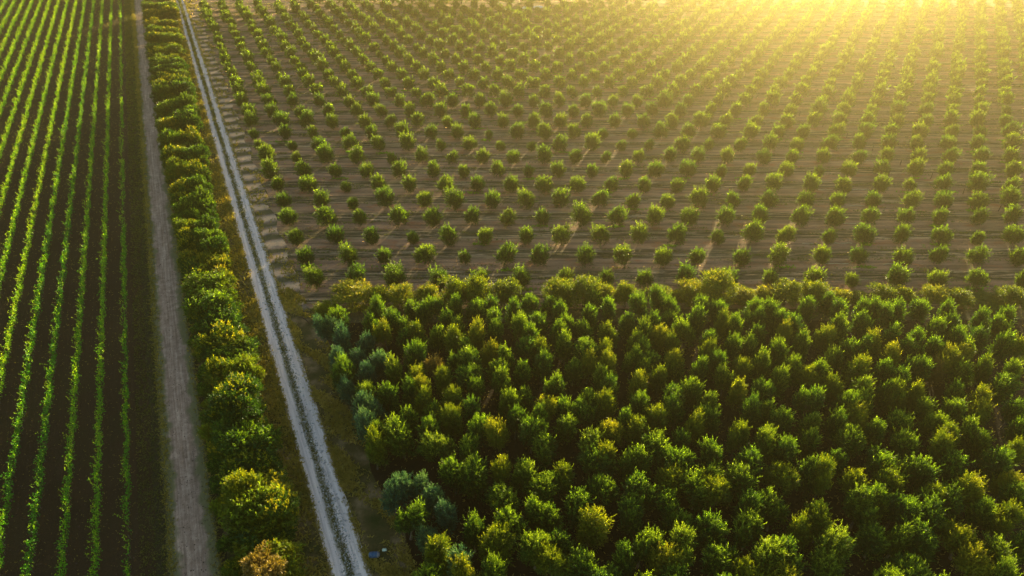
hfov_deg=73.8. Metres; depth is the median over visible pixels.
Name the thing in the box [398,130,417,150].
young olive tree
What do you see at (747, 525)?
mature olive tree
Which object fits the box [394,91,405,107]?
young olive tree
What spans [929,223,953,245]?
young olive tree
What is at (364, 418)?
mature olive tree
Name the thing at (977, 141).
young olive tree
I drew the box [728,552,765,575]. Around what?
mature olive tree
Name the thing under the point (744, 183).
young olive tree
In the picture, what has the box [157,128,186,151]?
hedge bush
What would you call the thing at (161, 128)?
hedge bush
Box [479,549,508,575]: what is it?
mature olive tree
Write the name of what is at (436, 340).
mature olive tree
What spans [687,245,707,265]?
young olive tree
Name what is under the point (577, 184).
young olive tree
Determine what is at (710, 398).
mature olive tree
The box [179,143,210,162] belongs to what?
hedge bush
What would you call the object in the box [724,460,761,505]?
mature olive tree
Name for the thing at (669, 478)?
mature olive tree
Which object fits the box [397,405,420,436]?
mature olive tree
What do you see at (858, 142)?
young olive tree
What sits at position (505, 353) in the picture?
mature olive tree
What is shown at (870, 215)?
young olive tree
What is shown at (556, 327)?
mature olive tree
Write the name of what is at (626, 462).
mature olive tree
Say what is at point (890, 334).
mature olive tree
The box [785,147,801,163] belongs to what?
young olive tree
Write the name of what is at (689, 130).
young olive tree
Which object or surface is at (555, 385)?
mature olive tree
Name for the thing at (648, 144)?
young olive tree
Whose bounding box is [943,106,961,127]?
young olive tree
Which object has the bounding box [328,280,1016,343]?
row of trees
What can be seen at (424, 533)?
mature olive tree
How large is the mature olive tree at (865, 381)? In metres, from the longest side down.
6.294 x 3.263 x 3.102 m
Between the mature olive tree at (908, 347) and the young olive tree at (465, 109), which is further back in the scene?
the young olive tree at (465, 109)
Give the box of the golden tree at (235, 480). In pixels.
[219,468,265,504]
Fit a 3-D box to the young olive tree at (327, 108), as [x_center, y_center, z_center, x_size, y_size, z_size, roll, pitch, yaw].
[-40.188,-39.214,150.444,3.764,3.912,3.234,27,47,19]
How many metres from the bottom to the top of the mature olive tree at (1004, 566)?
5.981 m
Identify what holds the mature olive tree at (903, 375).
on the grove floor
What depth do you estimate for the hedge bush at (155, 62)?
173.73 m
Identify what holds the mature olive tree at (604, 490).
on the grove floor
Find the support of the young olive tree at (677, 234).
on the orchard soil at (644, 252)
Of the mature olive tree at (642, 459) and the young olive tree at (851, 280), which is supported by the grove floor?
the mature olive tree at (642, 459)
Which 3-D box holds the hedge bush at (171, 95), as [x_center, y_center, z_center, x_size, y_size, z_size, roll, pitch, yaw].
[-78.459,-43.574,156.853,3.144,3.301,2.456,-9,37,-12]
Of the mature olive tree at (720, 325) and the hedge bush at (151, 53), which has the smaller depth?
the mature olive tree at (720, 325)
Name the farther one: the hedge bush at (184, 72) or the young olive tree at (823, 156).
the hedge bush at (184, 72)
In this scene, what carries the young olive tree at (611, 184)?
on the orchard soil at (644, 252)
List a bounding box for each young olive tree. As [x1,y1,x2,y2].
[233,92,248,107]
[239,103,256,116]
[241,108,258,127]
[248,128,259,138]
[253,138,263,149]
[256,143,275,159]
[260,93,277,106]
[260,155,278,179]
[264,101,279,118]
[270,109,290,126]
[270,175,284,191]
[273,191,292,207]
[277,122,292,140]
[277,207,298,226]
[285,140,297,149]
[285,226,306,245]
[286,90,300,108]
[290,151,301,162]
[293,105,305,118]
[293,158,312,178]
[294,245,315,264]
[297,107,316,128]
[297,173,317,193]
[301,261,327,291]
[306,124,318,138]
[310,136,326,151]
[312,90,325,107]
[312,186,330,207]
[312,204,338,226]
[314,141,334,163]
[322,102,334,117]
[324,223,344,244]
[325,112,338,129]
[325,162,342,177]
[337,240,361,266]
[339,126,349,137]
[340,180,351,192]
[341,131,359,149]
[342,261,367,282]
[343,95,355,108]
[346,196,358,209]
[348,142,366,164]
[349,101,363,117]
[351,208,367,225]
[356,113,371,128]
[358,161,375,178]
[361,225,379,244]
[365,91,380,108]
[365,121,377,139]
[369,133,385,151]
[369,172,385,192]
[373,102,388,119]
[373,184,394,208]
[373,246,392,264]
[379,259,408,288]
[383,113,397,126]
[385,152,396,163]
[387,204,410,227]
[390,159,407,177]
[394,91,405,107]
[394,121,411,137]
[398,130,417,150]
[401,173,416,193]
[403,102,416,117]
[406,230,419,244]
[410,111,425,127]
[411,243,436,265]
[413,145,428,162]
[416,190,433,208]
[418,91,435,107]
[422,205,442,227]
[424,123,438,138]
[426,159,440,178]
[427,263,449,290]
[433,100,449,117]
[434,173,454,196]
[435,138,447,151]
[438,221,458,246]
[440,115,454,128]
[443,184,467,212]
[444,91,459,107]
[445,148,459,163]
[450,122,463,139]
[457,164,470,177]
[457,248,471,264]
[459,103,472,117]
[461,135,478,150]
[463,204,480,225]
[467,111,481,127]
[469,266,491,284]
[470,174,484,191]
[473,91,488,108]
[475,146,490,164]
[477,225,494,245]
[482,187,502,209]
[484,101,496,117]
[485,128,493,139]
[489,159,506,177]
[493,239,517,268]
[495,140,506,151]
[497,111,509,127]
[497,207,517,227]
[498,89,513,108]
[502,174,520,193]
[506,149,520,164]
[508,121,524,138]
[510,263,532,288]
[511,103,524,118]
[516,187,537,209]
[518,224,535,244]
[522,163,535,177]
[526,109,540,128]
[527,93,540,108]
[527,140,536,152]
[529,241,551,266]
[533,174,554,192]
[534,119,552,140]
[534,206,551,225]
[535,143,552,163]
[538,100,553,118]
[549,161,565,179]
[550,222,572,245]
[551,131,569,152]
[551,185,570,207]
[552,90,567,107]
[553,112,568,128]
[554,265,574,282]
[566,122,581,139]
[568,104,579,117]
[568,147,583,163]
[568,175,586,193]
[569,199,592,228]
[575,242,596,266]
[578,92,591,107]
[580,111,595,128]
[583,131,600,151]
[585,163,598,178]
[588,222,610,245]
[590,99,606,117]
[590,189,611,207]
[597,267,616,285]
[598,128,608,138]
[600,150,612,162]
[604,175,620,191]
[605,205,629,228]
[607,94,618,106]
[607,111,623,128]
[612,241,632,265]
[616,139,627,150]
[618,159,635,177]
[620,102,634,117]
[624,193,641,209]
[627,127,637,139]
[629,220,648,243]
[631,94,644,107]
[631,148,644,163]
[632,266,654,288]
[636,114,651,130]
[637,177,651,193]
[644,100,659,116]
[644,138,655,150]
[646,202,665,226]
[647,159,665,178]
[651,121,669,139]
[653,244,673,265]
[655,86,673,107]
[659,193,675,210]
[661,146,677,162]
[664,110,679,128]
[667,221,688,244]
[669,177,686,193]
[673,134,691,152]
[674,101,687,116]
[676,258,698,284]
[677,158,697,178]
[678,206,699,226]
[680,120,697,137]
[683,92,694,107]
[685,185,709,208]
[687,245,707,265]
[690,146,705,164]
[691,111,711,128]
[702,173,722,193]
[703,102,717,117]
[703,136,714,150]
[708,229,725,244]
[709,122,727,139]
[714,164,727,177]
[716,203,736,226]
[717,111,735,129]
[719,145,734,163]
[723,266,738,284]
[724,189,742,208]
[729,100,742,117]
[732,247,752,267]
[733,137,747,152]
[735,174,752,191]
[740,218,766,242]
[741,119,761,139]
[742,162,758,175]
[747,115,763,127]
[751,202,769,223]
[755,148,771,164]
[757,101,769,117]
[759,186,778,208]
[761,130,779,150]
[762,268,778,286]
[763,170,783,190]
[767,239,790,266]
[770,123,785,139]
[775,224,798,244]
[776,112,796,129]
[777,160,793,177]
[782,104,798,117]
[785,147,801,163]
[788,203,814,227]
[790,136,806,151]
[796,124,810,138]
[796,190,815,207]
[800,265,827,284]
[801,169,821,193]
[805,111,822,127]
[807,97,828,117]
[809,244,832,265]
[813,164,826,176]
[815,146,832,164]
[819,134,840,150]
[820,226,838,244]
[824,204,848,226]
[825,121,846,138]
[829,191,846,207]
[830,111,849,127]
[834,175,853,194]
[835,99,852,117]
[839,159,858,177]
[845,272,859,288]
[848,244,868,265]
[849,149,870,165]
[852,132,866,149]
[852,221,877,243]
[854,120,877,139]
[858,109,876,124]
[860,206,880,224]
[863,104,878,116]
[864,190,882,208]
[871,172,893,193]
[872,157,892,177]
[877,145,895,161]
[879,132,898,149]
[882,121,901,137]
[884,261,912,286]
[889,99,909,116]
[889,112,906,127]
[892,223,911,244]
[892,245,915,265]
[894,206,917,228]
[899,189,925,208]
[902,178,917,191]
[904,156,928,176]
[908,134,924,150]
[910,120,930,138]
[910,146,928,162]
[915,100,935,117]
[918,113,933,127]
[925,268,950,287]
[928,243,950,264]
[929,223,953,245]
[931,206,952,225]
[932,172,956,191]
[932,190,953,208]
[936,159,955,175]
[937,134,957,150]
[941,145,962,163]
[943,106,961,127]
[943,123,959,137]
[944,104,960,114]
[962,244,992,265]
[964,169,995,192]
[964,267,989,289]
[966,190,989,210]
[968,108,986,127]
[968,134,987,150]
[969,159,988,174]
[969,204,989,225]
[970,230,986,246]
[972,125,988,136]
[972,145,992,161]
[974,101,989,113]
[998,114,1012,127]
[999,119,1023,136]
[999,184,1022,207]
[999,224,1023,244]
[1000,105,1013,116]
[1001,131,1023,149]
[1001,145,1021,162]
[1001,201,1023,224]
[1002,159,1023,177]
[1002,175,1022,190]
[1008,246,1023,266]
[1014,269,1023,288]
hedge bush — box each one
[140,1,160,11]
[142,4,157,11]
[142,8,162,18]
[142,12,164,20]
[142,16,162,28]
[143,24,164,34]
[143,30,160,42]
[144,32,158,42]
[144,42,166,51]
[144,45,160,59]
[147,71,167,84]
[148,52,168,63]
[148,57,167,68]
[148,64,167,75]
[149,90,170,103]
[151,78,171,91]
[151,83,175,94]
[152,98,181,116]
[152,107,169,121]
[154,116,176,133]
[156,1,179,8]
[156,117,178,132]
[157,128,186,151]
[158,2,178,15]
[158,5,181,17]
[158,26,180,32]
[158,47,170,55]
[159,10,177,19]
[159,19,178,26]
[159,31,184,44]
[159,143,185,161]
[159,152,179,168]
[163,57,190,68]
[163,91,174,98]
[164,67,173,74]
[164,156,189,175]
[164,172,182,184]
[165,43,186,54]
[166,53,182,60]
[166,61,188,71]
[166,73,191,86]
[167,67,190,77]
[167,177,191,195]
[168,190,188,207]
[169,80,196,96]
[169,210,191,221]
[172,196,194,215]
[172,217,196,234]
[173,104,201,115]
[173,108,203,130]
[175,87,198,97]
[175,91,199,110]
[175,227,194,241]
[176,114,204,131]
[176,230,198,251]
[176,252,201,269]
[177,125,204,143]
[177,248,203,260]
[178,185,193,194]
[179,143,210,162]
[179,288,244,320]
[180,147,210,166]
[180,159,211,176]
[180,260,212,281]
[180,269,240,301]
[182,168,212,181]
[183,134,204,147]
[183,173,213,192]
[184,208,200,220]
[186,334,197,346]
[188,184,217,207]
[189,299,243,324]
[189,322,199,334]
[191,192,216,211]
[191,306,249,337]
[191,320,254,362]
[192,202,219,218]
[192,226,227,240]
[194,213,220,230]
[196,234,229,255]
[196,362,206,381]
[196,381,213,398]
[196,419,220,440]
[198,264,213,271]
[198,335,261,363]
[200,242,230,257]
[200,251,232,269]
[200,335,221,355]
[200,398,212,410]
[202,369,247,387]
[203,354,232,381]
[206,264,237,285]
[206,344,261,366]
[206,454,221,474]
[207,495,232,517]
[208,416,284,457]
[208,474,224,496]
[210,347,233,359]
[213,433,285,467]
[215,439,288,487]
[215,532,243,554]
[217,450,289,481]
[217,481,298,539]
[218,555,244,575]
[219,469,295,514]
[222,353,267,386]
[229,511,299,552]
[230,524,294,559]
[236,546,254,565]
[242,537,311,575]
[253,413,275,432]
[284,565,306,575]
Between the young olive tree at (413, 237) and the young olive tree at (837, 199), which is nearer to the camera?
the young olive tree at (413, 237)
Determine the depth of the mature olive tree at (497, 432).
71.68 m
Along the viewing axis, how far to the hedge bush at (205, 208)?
112.88 m
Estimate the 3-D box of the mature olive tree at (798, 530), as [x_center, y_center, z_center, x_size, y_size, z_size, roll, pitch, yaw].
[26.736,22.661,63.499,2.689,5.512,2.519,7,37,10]
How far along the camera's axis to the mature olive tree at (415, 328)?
85.88 m
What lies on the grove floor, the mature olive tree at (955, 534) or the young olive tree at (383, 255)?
the mature olive tree at (955, 534)
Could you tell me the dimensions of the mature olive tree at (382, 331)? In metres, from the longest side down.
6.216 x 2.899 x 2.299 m
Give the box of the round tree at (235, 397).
[204,371,268,422]
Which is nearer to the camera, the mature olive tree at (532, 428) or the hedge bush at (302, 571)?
the hedge bush at (302, 571)
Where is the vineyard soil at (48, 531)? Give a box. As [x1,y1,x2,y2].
[0,0,156,575]
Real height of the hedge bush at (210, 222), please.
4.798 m
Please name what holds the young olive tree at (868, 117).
on the orchard soil at (644, 252)
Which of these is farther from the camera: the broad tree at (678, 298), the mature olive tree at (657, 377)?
the broad tree at (678, 298)
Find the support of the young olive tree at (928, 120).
on the orchard soil at (644, 252)
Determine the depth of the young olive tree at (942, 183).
122.29 m
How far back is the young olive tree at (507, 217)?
112.17 m
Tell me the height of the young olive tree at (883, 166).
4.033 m
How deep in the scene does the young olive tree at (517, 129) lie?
140.50 m
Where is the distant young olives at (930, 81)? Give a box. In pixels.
[198,0,1023,107]
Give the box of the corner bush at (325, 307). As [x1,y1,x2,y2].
[311,298,340,317]
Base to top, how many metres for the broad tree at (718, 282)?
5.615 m
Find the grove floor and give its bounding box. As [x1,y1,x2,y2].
[326,319,1023,575]
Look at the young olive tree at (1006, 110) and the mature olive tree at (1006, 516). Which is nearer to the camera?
the mature olive tree at (1006, 516)
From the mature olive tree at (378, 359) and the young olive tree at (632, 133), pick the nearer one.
the mature olive tree at (378, 359)
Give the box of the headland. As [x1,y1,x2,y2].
[186,0,309,312]
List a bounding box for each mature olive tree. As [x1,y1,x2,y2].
[311,310,331,347]
[327,315,347,340]
[327,344,347,372]
[329,358,357,389]
[332,319,352,356]
[335,353,355,385]
[335,374,355,404]
[349,348,368,375]
[349,389,370,427]
[353,379,375,401]
[354,404,377,443]
[355,330,378,362]
[355,357,378,385]
[361,392,388,423]
[363,422,391,469]
[364,418,388,449]
[369,347,390,381]
[372,318,392,351]
[375,380,402,419]
[380,470,416,516]
[383,411,418,459]
[384,353,405,392]
[391,496,430,539]
[395,326,412,355]
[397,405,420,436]
[401,336,426,375]
[401,373,417,413]
[402,361,426,382]
[404,470,432,500]
[407,317,427,346]
[411,561,445,575]
[412,373,432,400]
[412,385,432,422]
[412,522,440,555]
[415,426,456,464]
[416,411,442,443]
[419,481,444,520]
[422,398,443,428]
[422,529,452,575]
[423,351,447,387]
[425,323,445,354]
[432,364,455,398]
[433,495,459,535]
[437,451,469,496]
[438,402,464,441]
[439,383,463,413]
[443,323,462,359]
[443,544,476,575]
[444,344,473,371]
[449,551,479,575]
[451,315,466,341]
[452,361,487,393]
[456,336,475,353]
[456,449,490,505]
[457,433,480,466]
[458,345,483,372]
[459,507,487,553]
[461,393,481,428]
[465,412,490,450]
[467,315,487,354]
[467,373,486,402]
[473,516,517,567]
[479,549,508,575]
[480,336,499,368]
[481,416,510,455]
[483,481,522,517]
[485,317,504,346]
[486,356,510,387]
[487,454,512,484]
[490,365,513,401]
[490,499,529,550]
[496,385,524,420]
[498,340,516,377]
[504,454,542,500]
[505,403,527,439]
[510,309,527,340]
[512,335,539,365]
[512,358,533,390]
[516,384,534,416]
[516,526,551,569]
[518,414,552,453]
[520,319,540,353]
[523,491,546,535]
[526,469,561,504]
[528,334,552,365]
[528,535,570,575]
[529,401,550,433]
[529,429,558,470]
[532,346,555,383]
[533,394,557,422]
[535,500,563,536]
[541,369,565,406]
[546,527,575,558]
[547,318,567,353]
[549,459,574,498]
[553,411,578,445]
[554,328,572,365]
[554,394,574,422]
[561,485,595,531]
[562,543,606,575]
[563,356,585,386]
[569,336,602,369]
[569,394,600,432]
[574,318,594,341]
[574,502,615,555]
[576,426,606,468]
[576,439,618,480]
[578,347,599,383]
[578,387,597,406]
[582,471,621,508]
[587,560,623,575]
[592,361,611,393]
[593,439,617,473]
[595,337,611,365]
[595,386,618,424]
[596,319,620,351]
[597,348,617,376]
[597,370,619,398]
[598,417,625,449]
[610,538,637,575]
[613,404,635,447]
[615,447,643,483]
[617,489,645,538]
[620,343,643,380]
[620,467,658,512]
[623,413,650,448]
[624,328,642,358]
[626,368,648,399]
[627,441,654,479]
[628,390,653,418]
[630,523,665,573]
[631,333,654,358]
[634,355,652,380]
[634,569,655,575]
[637,315,653,348]
[639,426,670,472]
[641,348,662,375]
[641,401,670,436]
[645,541,690,575]
[647,322,669,353]
[647,362,667,395]
[652,460,684,498]
[654,486,681,520]
[659,380,683,408]
[659,508,697,538]
[659,558,690,575]
[660,354,685,387]
[660,442,699,473]
[662,390,686,430]
[663,328,681,357]
[663,347,684,372]
[667,519,697,571]
[669,313,695,352]
[670,426,690,451]
[675,463,712,514]
[680,375,705,412]
[683,408,705,448]
[687,355,709,383]
[692,507,729,554]
[693,402,721,437]
[694,471,733,513]
[696,327,720,355]
[697,337,720,373]
[697,434,726,469]
[698,390,722,418]
[698,457,727,483]
[700,536,741,575]
[706,347,729,382]
[711,362,736,396]
[713,307,731,345]
[714,571,737,575]
[721,376,747,411]
[722,332,743,361]
[723,418,751,461]
[724,310,743,340]
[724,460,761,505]
[728,443,764,487]
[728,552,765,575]
[729,505,766,555]
[730,354,754,381]
[730,488,764,526]
[738,328,758,360]
[738,390,763,431]
[744,322,767,350]
[747,345,772,383]
[747,534,794,575]
[748,374,778,402]
[754,421,778,465]
[754,485,790,532]
[758,460,802,497]
[759,397,777,427]
[762,557,802,575]
[763,407,796,438]
[766,334,789,371]
[766,433,799,467]
[768,361,791,400]
[769,316,793,350]
[775,533,808,575]
[782,311,804,346]
[783,508,813,551]
[784,352,804,389]
[789,325,810,362]
[792,384,826,426]
[793,410,823,436]
[794,452,832,499]
[795,362,825,392]
[795,427,822,459]
[800,497,832,532]
[802,499,840,548]
[806,545,843,575]
[807,519,858,573]
[810,323,839,354]
[811,357,831,387]
[812,451,836,501]
[818,405,848,440]
[819,448,849,479]
[821,371,844,408]
[823,345,844,375]
[827,423,869,457]
[829,308,849,348]
[829,388,866,419]
[836,467,874,497]
[837,337,863,371]
[837,352,873,390]
[840,483,882,529]
[843,398,870,435]
[846,373,877,397]
[848,308,875,342]
[850,518,896,564]
[856,333,874,358]
[856,387,874,421]
[856,441,898,479]
[861,416,888,450]
[863,326,885,364]
[868,481,892,524]
[869,357,897,392]
[871,376,906,414]
[872,463,910,499]
[872,564,904,575]
[876,339,902,367]
[877,488,926,529]
[879,321,903,357]
[879,374,908,417]
[881,550,932,575]
[882,521,914,557]
[884,407,915,435]
[885,363,911,400]
[887,425,923,460]
[892,455,911,477]
[898,335,927,362]
[900,324,927,359]
[900,351,936,383]
[901,514,942,565]
[903,377,927,413]
[903,452,944,493]
[908,480,947,506]
[914,394,938,423]
[915,409,951,445]
[915,489,950,549]
[920,354,947,387]
[923,314,949,342]
[924,331,950,360]
[925,428,957,464]
[930,420,962,454]
[932,341,965,382]
[934,448,974,486]
[937,395,971,424]
[939,515,982,559]
[940,379,967,404]
[940,477,968,523]
[941,356,974,388]
[942,320,970,347]
[944,342,973,375]
[944,465,967,489]
[951,539,998,575]
[954,336,976,360]
[955,469,990,513]
[956,414,981,455]
[963,495,998,535]
[964,395,997,431]
[965,381,995,419]
[965,429,996,464]
[967,323,992,353]
[968,352,997,392]
[968,442,1018,484]
[982,532,1020,565]
[983,497,1023,538]
[985,329,1017,363]
[985,372,1023,406]
[986,469,1023,502]
[987,554,1023,575]
[988,311,1013,343]
[994,480,1023,517]
[999,396,1023,429]
[1000,414,1023,444]
[1001,357,1023,380]
[1004,528,1023,566]
[1005,435,1023,469]
[1007,333,1023,364]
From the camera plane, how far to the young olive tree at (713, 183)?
121.56 m
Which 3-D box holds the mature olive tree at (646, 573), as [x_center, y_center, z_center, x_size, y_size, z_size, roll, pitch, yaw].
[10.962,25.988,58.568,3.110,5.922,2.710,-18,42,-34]
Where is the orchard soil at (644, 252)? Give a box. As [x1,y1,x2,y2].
[194,0,1023,308]
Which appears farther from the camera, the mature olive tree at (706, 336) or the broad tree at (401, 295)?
the broad tree at (401, 295)
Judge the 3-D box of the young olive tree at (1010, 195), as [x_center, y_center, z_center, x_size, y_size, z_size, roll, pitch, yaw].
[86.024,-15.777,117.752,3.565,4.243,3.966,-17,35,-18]
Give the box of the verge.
[147,0,409,575]
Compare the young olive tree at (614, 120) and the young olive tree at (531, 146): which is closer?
the young olive tree at (531, 146)
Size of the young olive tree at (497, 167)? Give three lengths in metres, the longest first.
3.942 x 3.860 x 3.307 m
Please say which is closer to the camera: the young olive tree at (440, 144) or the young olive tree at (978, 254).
the young olive tree at (978, 254)
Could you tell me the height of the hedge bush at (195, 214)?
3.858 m
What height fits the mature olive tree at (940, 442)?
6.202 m
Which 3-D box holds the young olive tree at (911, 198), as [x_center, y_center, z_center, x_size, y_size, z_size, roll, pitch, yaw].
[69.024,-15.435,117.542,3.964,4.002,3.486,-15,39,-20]
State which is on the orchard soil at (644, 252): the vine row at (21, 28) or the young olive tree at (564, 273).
the young olive tree at (564, 273)
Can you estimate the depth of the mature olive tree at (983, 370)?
80.13 m
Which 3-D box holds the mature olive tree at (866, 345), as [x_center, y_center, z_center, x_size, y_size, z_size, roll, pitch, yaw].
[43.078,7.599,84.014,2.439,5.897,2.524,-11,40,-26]
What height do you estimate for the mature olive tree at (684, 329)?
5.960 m
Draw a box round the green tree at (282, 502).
[251,484,300,528]
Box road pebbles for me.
[145,171,217,575]
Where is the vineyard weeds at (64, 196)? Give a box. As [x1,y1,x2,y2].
[0,0,146,575]
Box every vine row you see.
[0,0,7,14]
[0,0,16,34]
[0,0,24,56]
[0,0,33,86]
[0,0,42,116]
[0,0,52,162]
[0,0,60,220]
[0,0,69,297]
[0,0,77,409]
[0,0,86,574]
[20,0,95,575]
[54,0,103,575]
[85,0,113,575]
[114,0,133,575]
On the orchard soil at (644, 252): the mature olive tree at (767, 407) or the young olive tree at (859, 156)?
the young olive tree at (859, 156)
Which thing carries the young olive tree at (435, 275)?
on the orchard soil at (644, 252)
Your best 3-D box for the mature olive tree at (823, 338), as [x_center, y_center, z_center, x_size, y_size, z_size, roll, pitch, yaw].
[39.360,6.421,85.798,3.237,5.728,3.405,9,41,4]
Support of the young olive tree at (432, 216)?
on the orchard soil at (644, 252)
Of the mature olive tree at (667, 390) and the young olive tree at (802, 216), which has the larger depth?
the young olive tree at (802, 216)
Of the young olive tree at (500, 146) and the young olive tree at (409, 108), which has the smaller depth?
the young olive tree at (500, 146)
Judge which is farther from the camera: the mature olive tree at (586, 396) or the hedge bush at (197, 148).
the hedge bush at (197, 148)
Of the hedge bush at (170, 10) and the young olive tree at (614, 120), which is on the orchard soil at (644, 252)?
the young olive tree at (614, 120)
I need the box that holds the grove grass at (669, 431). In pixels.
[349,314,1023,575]
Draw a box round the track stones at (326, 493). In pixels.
[220,134,360,575]
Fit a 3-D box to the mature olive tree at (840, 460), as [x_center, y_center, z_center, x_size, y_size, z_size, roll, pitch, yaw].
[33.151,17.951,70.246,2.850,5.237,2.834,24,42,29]
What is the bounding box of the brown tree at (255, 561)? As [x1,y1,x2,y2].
[237,540,287,575]
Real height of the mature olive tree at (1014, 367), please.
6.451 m
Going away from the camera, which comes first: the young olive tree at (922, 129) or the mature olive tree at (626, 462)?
the mature olive tree at (626, 462)
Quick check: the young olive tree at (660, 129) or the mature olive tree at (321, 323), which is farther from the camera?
the young olive tree at (660, 129)
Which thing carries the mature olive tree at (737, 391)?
on the grove floor
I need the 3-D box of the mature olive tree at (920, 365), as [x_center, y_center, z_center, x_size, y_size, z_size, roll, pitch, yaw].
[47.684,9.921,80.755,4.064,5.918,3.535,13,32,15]
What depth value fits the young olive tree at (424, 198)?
117.56 m
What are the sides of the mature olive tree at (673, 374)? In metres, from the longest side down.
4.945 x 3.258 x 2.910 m
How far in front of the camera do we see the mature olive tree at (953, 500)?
65.04 m
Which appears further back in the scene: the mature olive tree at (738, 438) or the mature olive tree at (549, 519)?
the mature olive tree at (738, 438)
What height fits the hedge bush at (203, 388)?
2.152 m
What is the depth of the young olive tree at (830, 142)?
135.47 m
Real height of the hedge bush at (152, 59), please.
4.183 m
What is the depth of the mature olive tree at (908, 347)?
82.98 m
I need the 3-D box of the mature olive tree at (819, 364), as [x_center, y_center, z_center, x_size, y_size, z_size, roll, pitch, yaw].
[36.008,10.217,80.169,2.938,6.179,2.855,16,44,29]
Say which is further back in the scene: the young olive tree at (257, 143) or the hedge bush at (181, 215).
the young olive tree at (257, 143)
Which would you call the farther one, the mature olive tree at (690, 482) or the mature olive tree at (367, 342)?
the mature olive tree at (367, 342)
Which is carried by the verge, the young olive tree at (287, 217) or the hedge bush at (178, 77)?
the hedge bush at (178, 77)
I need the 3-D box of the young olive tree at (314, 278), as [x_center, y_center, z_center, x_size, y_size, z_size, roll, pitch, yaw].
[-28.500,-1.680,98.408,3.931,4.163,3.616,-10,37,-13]
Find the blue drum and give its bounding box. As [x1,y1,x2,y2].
[369,551,379,557]
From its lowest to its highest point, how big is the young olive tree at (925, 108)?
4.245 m
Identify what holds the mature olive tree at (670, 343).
on the grove floor
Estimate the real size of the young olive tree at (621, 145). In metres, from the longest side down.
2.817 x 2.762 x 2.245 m
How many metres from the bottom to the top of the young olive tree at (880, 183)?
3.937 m
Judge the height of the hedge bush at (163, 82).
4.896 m
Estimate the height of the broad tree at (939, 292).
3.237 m
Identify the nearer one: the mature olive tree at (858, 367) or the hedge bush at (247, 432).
the hedge bush at (247, 432)
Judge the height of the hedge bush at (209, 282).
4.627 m
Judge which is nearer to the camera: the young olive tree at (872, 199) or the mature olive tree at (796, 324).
the mature olive tree at (796, 324)
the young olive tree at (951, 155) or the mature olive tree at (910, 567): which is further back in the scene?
the young olive tree at (951, 155)
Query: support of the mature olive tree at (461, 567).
on the grove floor
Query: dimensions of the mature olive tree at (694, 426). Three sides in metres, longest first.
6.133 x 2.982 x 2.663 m
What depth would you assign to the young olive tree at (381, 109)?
150.02 m
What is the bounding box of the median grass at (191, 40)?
[178,0,354,575]
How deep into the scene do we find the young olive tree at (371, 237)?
107.63 m
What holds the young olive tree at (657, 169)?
on the orchard soil at (644, 252)
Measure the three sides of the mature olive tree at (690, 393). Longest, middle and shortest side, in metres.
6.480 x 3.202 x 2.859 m
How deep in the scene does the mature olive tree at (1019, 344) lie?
83.34 m
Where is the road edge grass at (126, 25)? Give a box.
[123,0,168,575]
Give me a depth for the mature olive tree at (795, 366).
80.06 m
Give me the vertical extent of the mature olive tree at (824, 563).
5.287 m
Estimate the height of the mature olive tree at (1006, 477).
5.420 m
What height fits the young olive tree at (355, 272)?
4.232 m
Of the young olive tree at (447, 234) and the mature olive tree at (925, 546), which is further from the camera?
the young olive tree at (447, 234)
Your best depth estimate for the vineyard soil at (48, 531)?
93.28 m
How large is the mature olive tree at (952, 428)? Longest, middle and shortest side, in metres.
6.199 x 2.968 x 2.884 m
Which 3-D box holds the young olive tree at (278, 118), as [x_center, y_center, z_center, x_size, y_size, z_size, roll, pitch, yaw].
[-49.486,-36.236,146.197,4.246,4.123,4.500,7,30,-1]
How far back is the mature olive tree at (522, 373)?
80.27 m
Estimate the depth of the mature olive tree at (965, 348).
81.61 m
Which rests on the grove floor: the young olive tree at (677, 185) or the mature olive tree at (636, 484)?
the mature olive tree at (636, 484)
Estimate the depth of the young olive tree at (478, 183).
122.19 m
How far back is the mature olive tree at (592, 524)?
62.72 m
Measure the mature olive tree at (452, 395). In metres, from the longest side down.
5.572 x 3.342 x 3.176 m
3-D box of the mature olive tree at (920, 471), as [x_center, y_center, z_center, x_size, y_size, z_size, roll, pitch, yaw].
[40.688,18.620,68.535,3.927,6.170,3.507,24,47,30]
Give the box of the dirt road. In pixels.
[128,0,226,575]
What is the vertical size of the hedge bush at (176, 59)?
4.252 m
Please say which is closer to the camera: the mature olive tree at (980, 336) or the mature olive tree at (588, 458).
the mature olive tree at (588, 458)
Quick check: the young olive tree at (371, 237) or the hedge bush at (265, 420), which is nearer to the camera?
the hedge bush at (265, 420)
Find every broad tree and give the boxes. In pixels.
[327,277,374,312]
[365,284,388,307]
[383,282,416,311]
[413,281,439,304]
[436,274,469,306]
[461,274,493,302]
[487,276,523,306]
[517,294,540,307]
[541,276,575,308]
[567,273,604,309]
[596,281,616,305]
[613,280,637,307]
[639,284,674,299]
[670,287,683,303]
[674,277,706,307]
[692,267,739,308]
[728,283,759,308]
[753,284,779,301]
[770,277,804,306]
[799,278,833,308]
[831,287,853,308]
[848,289,870,305]
[866,281,901,304]
[895,284,918,305]
[918,283,949,304]
[944,286,976,310]
[969,289,1012,313]
[990,283,1023,309]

